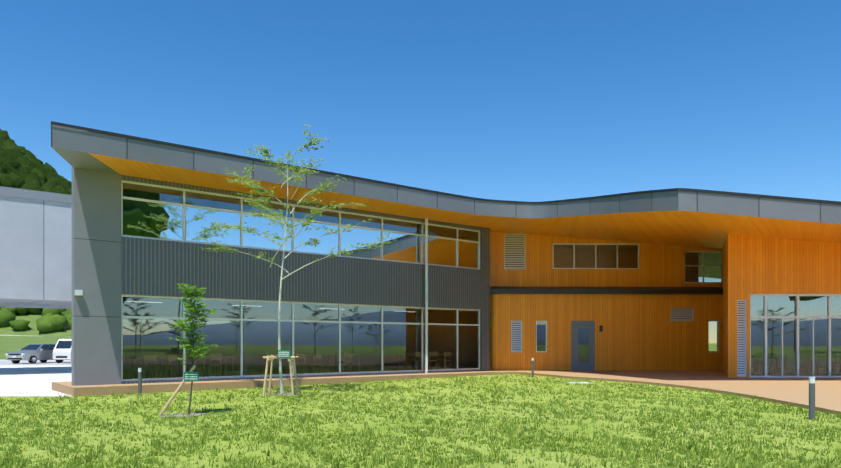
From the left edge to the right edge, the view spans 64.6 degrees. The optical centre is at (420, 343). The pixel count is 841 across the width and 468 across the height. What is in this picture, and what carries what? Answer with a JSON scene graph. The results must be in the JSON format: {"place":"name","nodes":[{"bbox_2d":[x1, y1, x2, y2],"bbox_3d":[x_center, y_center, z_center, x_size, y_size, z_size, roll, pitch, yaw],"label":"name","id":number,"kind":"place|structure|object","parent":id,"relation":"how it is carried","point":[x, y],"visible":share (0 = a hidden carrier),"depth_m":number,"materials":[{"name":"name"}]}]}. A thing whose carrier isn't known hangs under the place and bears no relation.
{"place":"outdoors","nodes":[
{"label":"outdoors","id":0,"kind":"place"},
{"bbox_2d":[0,129,71,194],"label":"hill terrain","id":1,"kind":"structure","parent":0,"point":[21,167],"depth_m":256.86,"materials":[{"name":"green plant"}]},
{"bbox_2d":[0,310,71,359],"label":"embankment terrain","id":2,"kind":"structure","parent":0,"point":[32,335],"depth_m":78.50,"materials":[{"name":"green plant"}]},
{"bbox_2d":[0,307,71,332],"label":"embankment shrubs","id":3,"kind":"object","parent":2,"relation":"on","point":[50,320],"visible":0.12,"depth_m":84.12,"materials":[{"name":"green plant"}]},
{"bbox_2d":[0,361,71,364],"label":"parking lot","id":4,"kind":"structure","parent":0,"point":[36,363],"depth_m":49.06,"materials":[{"name":"grey asphalt"}]},
{"bbox_2d":[5,344,62,363],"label":"silver sedan","id":5,"kind":"object","parent":4,"relation":"on","point":[32,353],"visible":0.77,"depth_m":49.23,"materials":[{"name":"grey metal"}]},
{"bbox_2d":[53,339,71,362],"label":"white van","id":6,"kind":"object","parent":4,"relation":"on","point":[62,350],"visible":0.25,"depth_m":49.74,"materials":[{"name":"white metal"}]},
{"bbox_2d":[0,365,71,396],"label":"concrete paving","id":7,"kind":"structure","parent":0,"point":[26,380],"depth_m":28.32,"materials":[{"name":"grey concrete"}]},
{"bbox_2d":[72,167,120,385],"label":"wing pier panels","id":8,"kind":"object","parent":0,"point":[96,275],"visible":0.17,"depth_m":20.04,"materials":[{"name":"grey concrete"}]},
{"bbox_2d":[123,318,477,378],"bbox_3d":[-6.350,0.202,28.550,16.960,2.020,8.865,0,0,-38],"label":"window glass","id":9,"kind":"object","parent":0,"point":[298,329],"depth_m":25.60,"materials":[{"name":"clear glass"}]},
{"bbox_2d":[130,351,455,378],"bbox_3d":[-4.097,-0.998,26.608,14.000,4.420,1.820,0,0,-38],"label":"tables and chairs","id":10,"kind":"object","parent":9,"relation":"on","point":[170,358],"depth_m":25.31,"materials":[{"name":"brown wood"}]},
{"bbox_2d":[121,175,489,383],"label":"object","id":11,"kind":"structure","parent":0,"point":[151,267],"depth_m":24.32,"materials":[{"name":"grey metal"}]},
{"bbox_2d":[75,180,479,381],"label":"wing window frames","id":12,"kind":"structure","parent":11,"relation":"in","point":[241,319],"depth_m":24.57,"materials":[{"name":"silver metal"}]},
{"bbox_2d":[123,199,477,267],"bbox_3d":[-3.326,-3.921,25.288,15.120,1.195,0.001,0,0,-38],"label":"wing glass","id":13,"kind":"object","parent":12,"relation":"in","point":[151,219],"visible":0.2,"depth_m":23.83,"materials":[{"name":"glass"}]},
{"bbox_2d":[123,183,477,323],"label":"glass top lights","id":14,"kind":"object","parent":12,"relation":"in","point":[150,307],"visible":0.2,"depth_m":24.19},
{"bbox_2d":[0,367,840,467],"bbox_3d":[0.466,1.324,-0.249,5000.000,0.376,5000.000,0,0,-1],"label":"lawn","id":15,"kind":"structure","parent":0,"point":[510,420],"depth_m":10.98,"materials":[{"name":"green plant"}]},
{"bbox_2d":[0,360,70,360],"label":"carpark kerb","id":16,"kind":"structure","parent":15,"relation":"on","point":[37,360],"depth_m":54.94,"materials":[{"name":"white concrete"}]},
{"bbox_2d":[0,196,71,308],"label":"annex","id":17,"kind":"object","parent":15,"relation":"on","point":[35,253],"depth_m":31.57,"materials":[{"name":"white metal"}]},
{"bbox_2d":[0,186,71,203],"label":"roof parapet","id":18,"kind":"structure","parent":17,"relation":"on","point":[33,194],"depth_m":31.44,"materials":[{"name":"grey metal"}]},
{"bbox_2d":[138,368,141,393],"bbox_3d":[-8.268,1.137,19.608,0.104,0.800,0.104,0,0,-1],"label":"bollard","id":19,"kind":"object","parent":15,"relation":"on","point":[140,380],"visible":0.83,"depth_m":19.57,"materials":[{"name":"grey metal"}]},
{"bbox_2d":[158,365,195,415],"bbox_3d":[-4.997,1.010,13.607,0.804,1.135,0.066,0,0,-5],"label":"tree stake","id":20,"kind":"object","parent":15,"relation":"on","point":[174,394],"visible":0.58,"depth_m":13.58,"materials":[{"name":"brown wood"}]},
{"bbox_2d":[184,372,198,380],"bbox_3d":[-4.680,0.684,13.595,0.300,0.190,0.015,0,0,-1],"label":"tree sign","id":21,"kind":"object","parent":20,"relation":"attached to","point":[192,378],"visible":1,"depth_m":13.59,"materials":[{"name":"plastic"}]},
{"bbox_2d":[159,412,206,416],"bbox_3d":[-4.888,1.468,13.643,0.966,0.011,0.885,0,0,-1],"label":"mulch bed","id":22,"kind":"object","parent":15,"relation":"on","point":[192,413],"visible":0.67,"depth_m":13.66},
{"bbox_2d":[170,283,217,413],"bbox_3d":[-4.642,0.129,13.617,1.000,2.704,0.875,0,0,-1],"label":"tree","id":23,"kind":"object","parent":15,"relation":"on","point":[192,308],"visible":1,"depth_m":13.61,"materials":[{"name":"green plant"}]},
{"bbox_2d":[260,392,299,394],"bbox_3d":[-4.015,1.456,19.174,1.108,0.014,1.112,0,0,-1],"label":"mulch bed","id":24,"kind":"object","parent":15,"relation":"on","point":[289,393],"visible":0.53,"depth_m":19.15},
{"bbox_2d":[262,355,298,394],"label":"tree support stakes","id":25,"kind":"object","parent":15,"relation":"on","point":[271,358],"visible":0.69,"depth_m":18.84,"materials":[{"name":"brown wood"}]},
{"bbox_2d":[277,350,289,357],"bbox_3d":[-3.869,0.313,18.805,0.380,0.230,0.015,0,0,-1],"label":"tree sign","id":26,"kind":"object","parent":25,"relation":"attached to","point":[283,356],"visible":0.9,"depth_m":18.80,"materials":[{"name":"teal plastic"}]},
{"bbox_2d":[201,124,397,393],"bbox_3d":[-3.643,-2.273,19.646,4.786,7.488,7.002,0,0,-29],"label":"tree","id":27,"kind":"object","parent":15,"relation":"on","point":[281,173],"visible":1,"depth_m":19.07,"materials":[{"name":"green plant"}]},
{"bbox_2d":[123,318,477,371],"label":"wing interior walls","id":28,"kind":"structure","parent":15,"relation":"on","point":[257,361],"depth_m":32.82,"materials":[{"name":"white paint"}]},
{"bbox_2d":[52,372,840,414],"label":"walkway edging","id":29,"kind":"object","parent":15,"relation":"on","point":[85,391],"visible":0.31,"depth_m":21.14,"materials":[{"name":"concrete"}]},
{"bbox_2d":[53,370,840,411],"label":"terrace deck","id":30,"kind":"structure","parent":15,"relation":"on","point":[827,392],"depth_m":21.85,"materials":[{"name":"beige concrete"}]},
{"bbox_2d":[490,231,722,370],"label":"wood walls","id":31,"kind":"structure","parent":30,"relation":"on","point":[642,332],"depth_m":30.75,"materials":[{"name":"orange wood"}]},
{"bbox_2d":[571,321,594,369],"bbox_3d":[7.499,0.117,30.724,1.110,2.290,0.150,0,0,-1],"label":"door","id":32,"kind":"structure","parent":31,"relation":"in","point":[575,363],"depth_m":30.73,"materials":[{"name":"grey metal"}]},
{"bbox_2d":[490,286,722,293],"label":"horizontal beam","id":33,"kind":"structure","parent":31,"relation":"attached to","point":[597,290],"depth_m":30.42,"materials":[{"name":"black metal"}]},
{"bbox_2d":[504,234,721,351],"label":"window frames","id":34,"kind":"structure","parent":31,"relation":"in","point":[673,313],"depth_m":31.51,"materials":[{"name":"grey metal"}]},
{"bbox_2d":[537,245,720,361],"bbox_3d":[9.870,-1.736,31.240,9.085,5.925,0.855,0,0,-1],"label":"glass","id":35,"kind":"object","parent":34,"relation":"in","point":[606,256],"visible":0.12,"depth_m":31.64,"materials":[{"name":"clear glass"}]},
{"bbox_2d":[751,368,840,375],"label":"wing interior floor","id":36,"kind":"structure","parent":30,"relation":"on","point":[802,370],"depth_m":28.31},
{"bbox_2d":[751,352,840,373],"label":"chairs","id":37,"kind":"object","parent":36,"relation":"on","point":[757,362],"depth_m":27.37,"materials":[{"name":"brown"}]},
{"bbox_2d":[531,358,533,376],"bbox_3d":[4.460,0.988,26.449,0.104,0.800,0.104,0,0,-1],"label":"bollard","id":38,"kind":"object","parent":15,"relation":"on","point":[532,367],"visible":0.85,"depth_m":26.41,"materials":[{"name":"grey metal"}]},
{"bbox_2d":[722,234,840,377],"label":"wing wood walls","id":39,"kind":"structure","parent":15,"relation":"on","point":[759,265],"depth_m":24.24,"materials":[{"name":"orange wood"}]},
{"bbox_2d":[737,294,840,377],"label":"wing window frames","id":40,"kind":"structure","parent":39,"relation":"in","point":[797,317],"depth_m":24.36,"materials":[{"name":"grey metal"}]},
{"bbox_2d":[751,296,840,375],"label":"window glass","id":41,"kind":"object","parent":40,"relation":"in","point":[805,320],"depth_m":24.41,"materials":[{"name":"clear glass"}]},
{"bbox_2d":[809,377,814,419],"bbox_3d":[6.867,0.985,11.670,0.104,0.780,0.104,0,0,-1],"label":"bollard","id":42,"kind":"object","parent":15,"relation":"on","point":[811,398],"visible":0.88,"depth_m":11.63,"materials":[{"name":"grey metal"}]},
{"bbox_2d":[0,0,840,201],"label":"sky","id":43,"kind":"structure","parent":0,"point":[509,100],"materials":[{"name":"blue"}]},
{"bbox_2d":[51,124,840,223],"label":"roof fascia","id":44,"kind":"structure","parent":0,"point":[73,139],"depth_m":20.61,"materials":[{"name":"grey metal"}]},
{"bbox_2d":[51,147,118,173],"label":"roof soffit","id":45,"kind":"structure","parent":44,"relation":"attached to","point":[78,159],"depth_m":19.06,"materials":[{"name":"grey paint"}]},
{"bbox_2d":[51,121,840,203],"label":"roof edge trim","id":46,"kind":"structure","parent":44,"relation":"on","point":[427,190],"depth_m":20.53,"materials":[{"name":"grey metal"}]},
{"bbox_2d":[89,153,840,248],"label":"roof soffit","id":47,"kind":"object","parent":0,"point":[695,229],"visible":0.96,"depth_m":24.15,"materials":[{"name":"orange wood"}]},
{"bbox_2d":[505,235,691,349],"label":"louvers","id":48,"kind":"object","parent":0,"point":[523,268],"visible":0.4,"depth_m":31.56,"materials":[{"name":"grey metal"}]},
{"bbox_2d":[738,301,744,373],"bbox_3d":[11.710,-0.178,24.323,0.280,2.720,0.001,0,0,-1],"label":"vent","id":49,"kind":"object","parent":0,"point":[741,337],"visible":0.4,"depth_m":24.32,"materials":[{"name":"grey metal"}]},
{"bbox_2d":[751,296,840,373],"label":"wing interior walls","id":50,"kind":"structure","parent":0,"point":[792,345],"depth_m":33.66,"materials":[{"name":"white paint"}]}
]}

